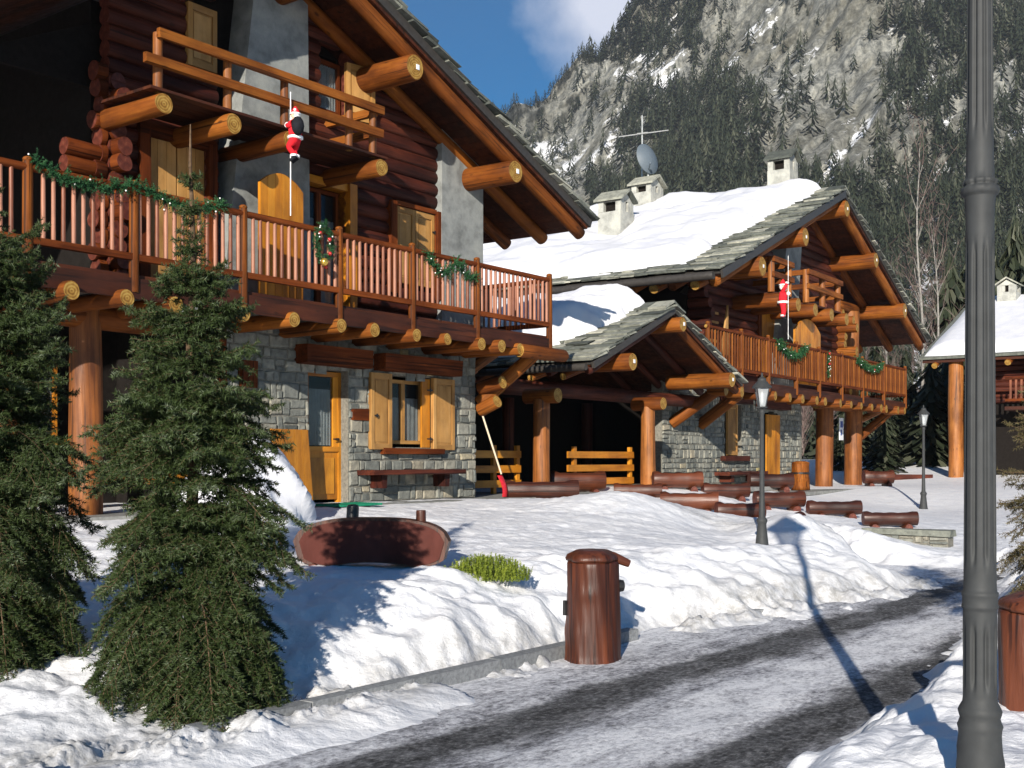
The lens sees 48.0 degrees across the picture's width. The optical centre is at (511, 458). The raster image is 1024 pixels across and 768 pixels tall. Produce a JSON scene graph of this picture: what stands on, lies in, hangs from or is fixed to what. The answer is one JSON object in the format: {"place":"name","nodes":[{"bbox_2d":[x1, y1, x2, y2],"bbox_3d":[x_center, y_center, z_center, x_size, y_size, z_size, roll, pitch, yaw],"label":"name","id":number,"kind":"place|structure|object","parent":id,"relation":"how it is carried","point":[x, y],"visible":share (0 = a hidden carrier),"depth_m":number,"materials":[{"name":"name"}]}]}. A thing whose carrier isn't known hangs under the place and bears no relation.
{"place":"outdoors","nodes":[
{"label":"outdoors","id":0,"kind":"place"},
{"bbox_2d":[55,483,777,524],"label":"terrace","id":1,"kind":"structure","parent":0,"point":[122,515],"depth_m":19.35,"materials":[{"name":"grey stone"}]},
{"bbox_2d":[177,436,316,525],"bbox_3d":[-3.529,0.357,14.884,1.908,1.364,1.748,0,0,0],"label":"snow heap","id":2,"kind":"object","parent":1,"relation":"on","point":[295,497],"visible":0.14,"depth_m":14.72,"materials":[{"name":"white snow"}]},
{"bbox_2d":[0,0,599,514],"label":"chalet","id":3,"kind":"object","parent":1,"relation":"on","point":[380,344],"visible":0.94,"depth_m":17.39,"materials":[{"name":"wood"}]},
{"bbox_2d":[20,355,56,436],"bbox_3d":[-7.225,-0.865,16.540,0.480,1.330,1.300,0,0,37],"label":"window","id":4,"kind":"structure","parent":3,"relation":"in","point":[53,433],"depth_m":16.85,"materials":[{"name":"orange wood"}]},
{"bbox_2d":[28,148,232,216],"bbox_3d":[-4.577,-3.290,14.055,0.307,0.420,2.920,0,0,37],"label":"garland","id":5,"kind":"object","parent":3,"relation":"attached to","point":[88,185],"visible":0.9,"depth_m":13.81},
{"bbox_2d":[136,121,217,286],"bbox_3d":[-4.669,-3.388,15.922,0.275,2.265,1.271,0,0,37],"label":"balcony door","id":6,"kind":"structure","parent":3,"relation":"in","point":[160,162],"depth_m":15.79,"materials":[{"name":"brown wood"}]},
{"bbox_2d":[184,1,216,73],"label":"window","id":7,"kind":"structure","parent":3,"relation":"in","point":[201,21],"depth_m":16.20,"materials":[{"name":"brown wood"}]},
{"bbox_2d":[270,429,312,499],"bbox_3d":[-3.337,0.125,17.458,0.050,1.150,0.920,0,0,31],"label":"door leaf","id":8,"kind":"structure","parent":3,"relation":"in","point":[299,459],"depth_m":17.58,"materials":[{"name":"orange wood"}]},
{"bbox_2d":[285,92,303,215],"bbox_3d":[-3.002,-4.240,15.864,0.255,1.720,0.363,0,0,-24],"label":"climbing doll","id":9,"kind":"object","parent":3,"relation":"hanging from","point":[294,125],"visible":1,"depth_m":15.83,"materials":[{"name":"red fabric"}]},
{"bbox_2d":[310,187,337,303],"bbox_3d":[-3.254,-3.285,18.378,0.480,2.250,0.960,0,0,37],"label":"glass door","id":10,"kind":"structure","parent":3,"relation":"in","point":[316,296],"depth_m":18.28,"materials":[{"name":"brown wood"}]},
{"bbox_2d":[312,220,336,268],"bbox_3d":[-2.680,-3.092,16.498,0.236,0.738,0.455,0,0,35],"label":"wreath","id":11,"kind":"object","parent":3,"relation":"attached to","point":[324,261],"visible":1,"depth_m":16.43,"materials":[{"name":"green plant"}]},
{"bbox_2d":[308,370,340,501],"bbox_3d":[-3.143,-0.350,18.483,0.432,2.300,1.000,0,0,37],"label":"door","id":12,"kind":"structure","parent":3,"relation":"in","point":[324,391],"depth_m":18.54,"materials":[{"name":"orange wood"}]},
{"bbox_2d":[309,174,356,307],"bbox_3d":[-2.926,-3.340,18.233,0.280,2.160,1.060,0,0,37],"label":"balcony door","id":13,"kind":"structure","parent":3,"relation":"in","point":[350,211],"depth_m":18.48,"materials":[{"name":"orange wood"}]},
{"bbox_2d":[318,53,374,123],"bbox_3d":[-2.875,-5.950,18.622,0.754,1.060,1.145,0,0,37],"label":"window","id":14,"kind":"structure","parent":3,"relation":"in","point":[330,72],"depth_m":18.53,"materials":[{"name":"brown wood"}]},
{"bbox_2d":[368,372,454,449],"bbox_3d":[-1.937,-0.825,19.997,0.730,1.330,2.150,0,0,37],"label":"window","id":15,"kind":"structure","parent":3,"relation":"in","point":[399,409],"depth_m":20.09,"materials":[{"name":"brown wood"}]},
{"bbox_2d":[386,199,440,299],"bbox_3d":[-1.732,-3.590,19.838,0.270,1.580,1.260,0,0,37],"label":"window","id":16,"kind":"structure","parent":3,"relation":"in","point":[408,223],"depth_m":19.82,"materials":[{"name":"brown wood"}]},
{"bbox_2d":[421,249,481,285],"bbox_3d":[-1.001,-3.131,18.826,0.320,0.511,1.500,0,0,38],"label":"garland","id":17,"kind":"object","parent":3,"relation":"attached to","point":[447,271],"visible":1,"depth_m":18.80},
{"bbox_2d":[315,502,381,506],"bbox_3d":[-2.510,0.693,17.573,0.603,0.038,0.905,0,0,37],"label":"door mat","id":18,"kind":"object","parent":1,"relation":"on","point":[344,504],"depth_m":17.42,"materials":[{"name":"green"}]},
{"bbox_2d":[482,416,507,496],"bbox_3d":[-0.308,-0.113,21.255,0.568,1.625,0.185,0,0,-30],"label":"snow shovel","id":19,"kind":"object","parent":1,"relation":"on","point":[504,486],"visible":1,"depth_m":21.25,"materials":[{"name":"red plastic"}]},
{"bbox_2d":[475,445,520,493],"bbox_3d":[-0.386,0.235,23.365,0.133,1.030,1.803,0,0,37],"label":"plank fence","id":20,"kind":"object","parent":1,"relation":"on","point":[493,483],"visible":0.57,"depth_m":23.39,"materials":[{"name":"orange wood"}]},
{"bbox_2d":[505,480,578,497],"bbox_3d":[0.540,0.655,21.660,1.420,0.531,0.500,0,0,-4],"label":"log bench","id":21,"kind":"object","parent":1,"relation":"on","point":[546,489],"visible":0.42,"depth_m":21.48,"materials":[{"name":"brown wood"}]},
{"bbox_2d":[550,471,606,491],"bbox_3d":[1.410,0.540,25.000,1.220,0.578,0.575,0,0,-12],"label":"log bench","id":22,"kind":"object","parent":1,"relation":"on","point":[596,481],"visible":0.52,"depth_m":24.83,"materials":[{"name":"brown wood"}]},
{"bbox_2d":[567,446,633,484],"bbox_3d":[2.031,0.235,26.429,0.134,1.030,2.805,0,0,37],"label":"plank fence","id":23,"kind":"object","parent":1,"relation":"on","point":[573,454],"visible":0.71,"depth_m":26.56,"materials":[{"name":"orange wood"}]},
{"bbox_2d":[475,284,747,484],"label":"portico","id":24,"kind":"structure","parent":1,"relation":"on","point":[625,347],"depth_m":27.82,"materials":[{"name":"brown wood"}]},
{"bbox_2d":[651,471,703,491],"bbox_3d":[3.740,0.529,26.000,1.120,0.520,0.500,0,0,-4],"label":"log bench","id":25,"kind":"object","parent":1,"relation":"on","point":[693,481],"visible":0.78,"depth_m":25.83,"materials":[{"name":"brown wood"}]},
{"bbox_2d":[0,459,1023,767],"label":"snow ground","id":26,"kind":"structure","parent":0,"point":[354,625],"depth_m":9.96,"materials":[{"name":"white snow"}]},
{"bbox_2d":[0,184,117,682],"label":"spruce tree","id":27,"kind":"object","parent":26,"relation":"on","point":[39,547],"visible":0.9,"depth_m":7.54,"materials":[{"name":"green plant"}]},
{"bbox_2d":[74,124,316,731],"bbox_3d":[-1.990,0.022,7.287,1.482,4.263,1.441,0,0,-21],"label":"spruce tree","id":28,"kind":"object","parent":26,"relation":"on","point":[220,658],"visible":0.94,"depth_m":7.00,"materials":[{"name":"green plant"}]},
{"bbox_2d":[346,504,358,517],"bbox_3d":[-1.607,0.792,11.501,0.154,0.681,0.129,0,0,0],"label":"marker post","id":29,"kind":"object","parent":26,"relation":"on","point":[352,510],"visible":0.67,"depth_m":11.45,"materials":[{"name":"black metal"}]},
{"bbox_2d":[293,510,450,566],"bbox_3d":[-1.358,0.826,11.230,1.520,0.652,0.340,0,0,4],"label":"log sign","id":30,"kind":"object","parent":26,"relation":"on","point":[419,540],"visible":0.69,"depth_m":11.09,"materials":[{"name":"brown wood"}]},
{"bbox_2d":[185,609,763,731],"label":"kerb","id":31,"kind":"structure","parent":26,"relation":"on","point":[461,673],"depth_m":8.38,"materials":[{"name":"stone"}]},
{"bbox_2d":[443,551,532,581],"bbox_3d":[-0.230,0.995,10.759,0.874,0.265,0.536,0,0,20],"label":"bush","id":32,"kind":"object","parent":26,"relation":"on","point":[503,572],"visible":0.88,"depth_m":10.64,"materials":[{"name":"green plant"}]},
{"bbox_2d":[614,483,661,497],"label":"log bench","id":33,"kind":"object","parent":26,"relation":"on","point":[653,490],"visible":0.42,"depth_m":24.34,"materials":[{"name":"brown wood"}]},
{"bbox_2d":[660,491,718,510],"bbox_3d":[3.580,0.914,23.200,1.160,0.530,0.500,0,0,10],"label":"log bench","id":34,"kind":"object","parent":26,"relation":"on","point":[705,501],"visible":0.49,"depth_m":23.02,"materials":[{"name":"brown wood"}]},
{"bbox_2d":[701,482,750,501],"bbox_3d":[4.830,0.769,26.000,1.060,0.480,0.450,0,0,-5],"label":"log bench","id":35,"kind":"object","parent":26,"relation":"on","point":[740,492],"visible":0.66,"depth_m":25.85,"materials":[{"name":"brown wood"}]},
{"bbox_2d":[714,502,766,516],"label":"log bench","id":36,"kind":"object","parent":26,"relation":"on","point":[746,509],"visible":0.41,"depth_m":22.27,"materials":[{"name":"brown wood"}]},
{"bbox_2d":[752,373,771,544],"bbox_3d":[3.630,0.185,16.700,0.294,2.881,0.294,0,0,0],"label":"street lamp","id":37,"kind":"object","parent":26,"relation":"on","point":[761,386],"visible":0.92,"depth_m":16.66,"materials":[{"name":"grey metal"}]},
{"bbox_2d":[747,472,794,491],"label":"log bench","id":38,"kind":"object","parent":26,"relation":"on","point":[785,482],"visible":0.66,"depth_m":29.83,"materials":[{"name":"brown wood"}]},
{"bbox_2d":[752,491,805,510],"bbox_3d":[5.830,0.943,25.100,1.100,0.508,0.475,0,0,-6],"label":"log bench","id":39,"kind":"object","parent":26,"relation":"on","point":[793,501],"visible":0.73,"depth_m":24.95,"materials":[{"name":"brown wood"}]},
{"bbox_2d":[806,500,862,518],"bbox_3d":[6.890,1.109,24.600,1.140,0.462,0.412,0,0,-2],"label":"log bench","id":40,"kind":"object","parent":26,"relation":"on","point":[850,509],"visible":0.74,"depth_m":24.46,"materials":[{"name":"brown wood"}]},
{"bbox_2d":[833,415,843,470],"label":"fir tree","id":41,"kind":"object","parent":26,"relation":"on","point":[838,455],"visible":0.45,"depth_m":51.76,"materials":[{"name":"green plant"}]},
{"bbox_2d":[833,411,872,460],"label":"fir tree","id":42,"kind":"object","parent":26,"relation":"on","point":[865,444],"visible":0.07,"depth_m":57.63,"materials":[{"name":"green plant"}]},
{"bbox_2d":[859,353,877,456],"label":"fir tree","id":43,"kind":"object","parent":26,"relation":"on","point":[868,421],"visible":0.02,"depth_m":63.56,"materials":[{"name":"green plant"}]},
{"bbox_2d":[862,417,907,473],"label":"fir tree","id":44,"kind":"object","parent":26,"relation":"on","point":[886,453],"visible":0.7,"depth_m":49.71,"materials":[{"name":"green plant"}]},
{"bbox_2d":[862,398,911,465],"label":"fir tree","id":45,"kind":"object","parent":26,"relation":"on","point":[896,430],"visible":0.09,"depth_m":53.86,"materials":[{"name":"green plant"}]},
{"bbox_2d":[867,346,909,456],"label":"fir tree","id":46,"kind":"object","parent":26,"relation":"on","point":[873,354],"visible":0.13,"depth_m":65.69,"materials":[{"name":"green plant"}]},
{"bbox_2d":[861,511,918,528],"bbox_3d":[7.460,1.241,22.700,1.050,0.427,0.375,0,0,3],"label":"log bench","id":47,"kind":"object","parent":26,"relation":"on","point":[910,520],"visible":0.84,"depth_m":22.57,"materials":[{"name":"brown wood"}]},
{"bbox_2d":[877,259,904,400],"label":"birch tree","id":48,"kind":"object","parent":26,"relation":"on","point":[886,355],"visible":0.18,"depth_m":60.69,"materials":[{"name":"grey plant"}]},
{"bbox_2d":[896,348,916,442],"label":"fir tree","id":49,"kind":"object","parent":26,"relation":"on","point":[904,360],"visible":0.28,"depth_m":69.69,"materials":[{"name":"green plant"}]},
{"bbox_2d":[862,527,956,546],"bbox_3d":[6.759,1.412,19.609,1.524,0.456,0.335,0,0,38],"label":"stone planter","id":50,"kind":"object","parent":26,"relation":"on","point":[937,537],"visible":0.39,"depth_m":19.34,"materials":[{"name":"stone"}]},
{"bbox_2d":[895,474,932,479],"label":"timber plank","id":51,"kind":"object","parent":26,"relation":"on","point":[906,476],"visible":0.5,"depth_m":46.60,"materials":[{"name":"brown wood"}]},
{"bbox_2d":[877,106,955,427],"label":"birch tree","id":52,"kind":"object","parent":26,"relation":"on","point":[920,302],"visible":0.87,"depth_m":57.94,"materials":[{"name":"grey plant"}]},
{"bbox_2d":[895,235,944,372],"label":"birch tree","id":53,"kind":"object","parent":26,"relation":"on","point":[933,324],"visible":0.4,"depth_m":60.50,"materials":[{"name":"grey plant"}]},
{"bbox_2d":[896,363,947,466],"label":"fir tree","id":54,"kind":"object","parent":26,"relation":"on","point":[929,398],"visible":0.73,"depth_m":52.58,"materials":[{"name":"green plant"}]},
{"bbox_2d":[917,405,929,508],"bbox_3d":[11.880,0.155,33.200,0.350,3.430,0.350,0,0,0],"label":"street lamp","id":55,"kind":"object","parent":26,"relation":"on","point":[923,413],"visible":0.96,"depth_m":33.16,"materials":[{"name":"grey metal"}]},
{"bbox_2d":[900,250,964,453],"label":"fir tree","id":56,"kind":"object","parent":26,"relation":"on","point":[955,292],"visible":0.27,"depth_m":65.70,"materials":[{"name":"green plant"}]},
{"bbox_2d":[906,363,964,454],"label":"fir tree","id":57,"kind":"object","parent":26,"relation":"on","point":[941,378],"depth_m":59.69,"materials":[{"name":"green plant"}]},
{"bbox_2d":[907,184,964,373],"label":"birch tree","id":58,"kind":"object","parent":26,"relation":"on","point":[937,292],"visible":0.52,"depth_m":58.98,"materials":[{"name":"grey plant"}]},
{"bbox_2d":[932,362,964,456],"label":"fir tree","id":59,"kind":"object","parent":26,"relation":"on","point":[944,368],"visible":0.06,"depth_m":55.72,"materials":[{"name":"green plant"}]},
{"bbox_2d":[954,261,964,307],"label":"fir tree","id":60,"kind":"object","parent":26,"relation":"on","point":[962,275],"visible":0.02,"depth_m":68.12,"materials":[{"name":"green plant"}]},
{"bbox_2d":[919,277,1023,477],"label":"chalet","id":61,"kind":"object","parent":26,"relation":"on","point":[947,345],"visible":0.64,"depth_m":46.38,"materials":[{"name":"wood"}]},
{"bbox_2d":[956,0,1004,767],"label":"street lamp","id":62,"kind":"object","parent":26,"relation":"on","point":[980,730],"visible":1,"depth_m":4.55,"materials":[{"name":"grey metal"}]},
{"bbox_2d":[964,246,1003,390],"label":"fir tree","id":63,"kind":"object","parent":26,"relation":"on","point":[999,275],"visible":0.05,"depth_m":64.73,"materials":[{"name":"green plant"}]},
{"bbox_2d":[996,385,1023,594],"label":"spruce tree","id":64,"kind":"object","parent":26,"relation":"on","point":[1017,551],"visible":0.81,"depth_m":10.01,"materials":[{"name":"green plant"}]},
{"bbox_2d":[998,591,1023,711],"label":"litter bin","id":65,"kind":"object","parent":26,"relation":"on","point":[1011,653],"visible":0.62,"depth_m":5.96,"materials":[{"name":"brown wood"}]},
{"bbox_2d":[999,212,1023,290],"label":"fir tree","id":66,"kind":"object","parent":26,"relation":"on","point":[1011,261],"visible":0.26,"depth_m":65.70,"materials":[{"name":"green plant"}]},
{"bbox_2d":[1019,275,1023,294],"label":"fir tree","id":67,"kind":"object","parent":26,"relation":"on","point":[1022,283],"visible":0.02,"depth_m":62.25,"materials":[{"name":"green plant"}]},
{"bbox_2d":[402,0,630,112],"label":"sky","id":68,"kind":"structure","parent":0,"point":[505,48],"materials":[{"name":"blue"}]},
{"bbox_2d":[182,0,1023,459],"bbox_3d":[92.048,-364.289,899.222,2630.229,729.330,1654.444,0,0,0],"label":"mountain","id":69,"kind":"structure","parent":0,"point":[848,20],"depth_m":798.14,"materials":[{"name":"grey stone"}]},
{"bbox_2d":[492,0,1023,458],"bbox_3d":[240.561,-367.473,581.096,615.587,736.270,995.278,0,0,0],"label":"forest","id":70,"kind":"object","parent":69,"relation":"on","point":[699,152],"visible":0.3,"depth_m":703.50,"materials":[{"name":"green plant"}]},
{"bbox_2d":[802,241,995,455],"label":"brush","id":71,"kind":"object","parent":69,"relation":"on","point":[805,410],"visible":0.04,"depth_m":90.00,"materials":[{"name":"plant"}]},
{"bbox_2d":[251,563,1006,767],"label":"road","id":72,"kind":"structure","parent":0,"point":[772,694],"depth_m":7.92,"materials":[{"name":"grey asphalt"}]},
{"bbox_2d":[563,548,630,664],"bbox_3d":[0.653,1.280,9.428,0.469,1.080,0.492,0,0,45],"label":"litter bin","id":73,"kind":"object","parent":72,"relation":"on","point":[591,603],"visible":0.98,"depth_m":9.24,"materials":[{"name":"brown wood"}]},
{"bbox_2d":[775,489,851,495],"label":"terrace","id":74,"kind":"structure","parent":0,"point":[817,491],"depth_m":36.22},
{"bbox_2d":[483,148,931,486],"bbox_3d":[4.634,-4.698,42.246,15.691,11.637,20.261,0,0,35],"label":"chalet","id":75,"kind":"object","parent":74,"relation":"on","point":[717,267],"visible":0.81,"depth_m":35.76,"materials":[{"name":"wood"}]},
{"bbox_2d":[619,115,668,176],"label":"aerial","id":76,"kind":"object","parent":75,"relation":"attached to","point":[641,133],"visible":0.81,"depth_m":41.63,"materials":[{"name":"metal"}]},
{"bbox_2d":[637,144,657,175],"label":"satellite dish","id":77,"kind":"object","parent":75,"relation":"attached to","point":[647,159],"visible":0.97,"depth_m":41.02,"materials":[{"name":"metal"}]},
{"bbox_2d":[724,404,737,455],"bbox_3d":[6.339,-0.874,34.381,0.773,1.680,1.232,0,0,35],"label":"window","id":78,"kind":"structure","parent":75,"relation":"in","point":[731,416],"depth_m":34.01,"materials":[{"name":"brown wood"}]},
{"bbox_2d":[762,314,774,377],"bbox_3d":[8.085,-3.472,36.270,0.039,2.240,1.281,0,0,35],"label":"balcony door","id":79,"kind":"structure","parent":75,"relation":"in","point":[768,324],"depth_m":36.09,"materials":[{"name":"orange wood"}]},
{"bbox_2d":[765,414,779,473],"bbox_3d":[8.280,-0.196,36.510,0.039,2.408,1.113,0,0,35],"label":"door leaf","id":80,"kind":"structure","parent":75,"relation":"in","point":[772,422],"depth_m":36.44,"materials":[{"name":"orange wood"}]},
{"bbox_2d":[777,279,789,319],"bbox_3d":[7.815,-4.632,33.087,0.369,2.400,0.443,0,0,18],"label":"climbing doll","id":81,"kind":"object","parent":75,"relation":"attached to","point":[783,295],"visible":1,"depth_m":32.97,"materials":[{"name":"red fabric"}]},
{"bbox_2d":[774,337,811,360],"bbox_3d":[8.409,-3.237,34.446,0.459,0.685,2.527,0,0,34],"label":"garland","id":82,"kind":"object","parent":75,"relation":"attached to","point":[794,355],"visible":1,"depth_m":34.21},
{"bbox_2d":[826,351,831,377],"bbox_3d":[10.182,-3.053,36.956,0.222,0.919,0.223,0,0,20],"label":"garland","id":83,"kind":"object","parent":75,"relation":"attached to","point":[828,361],"visible":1,"depth_m":36.94},
{"bbox_2d":[853,355,884,372],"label":"garland","id":84,"kind":"object","parent":75,"relation":"attached to","point":[864,365],"visible":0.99,"depth_m":40.17},
{"bbox_2d":[791,461,809,489],"bbox_3d":[9.098,0.522,36.294,0.588,0.911,0.594,0,0,22],"label":"litter bin","id":85,"kind":"object","parent":74,"relation":"on","point":[800,471],"visible":0.86,"depth_m":36.07,"materials":[{"name":"orange wood"}]},
{"bbox_2d":[862,470,894,485],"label":"log bench","id":86,"kind":"object","parent":74,"relation":"on","point":[882,478],"visible":0.86,"depth_m":39.98,"materials":[{"name":"brown wood"}]}
]}

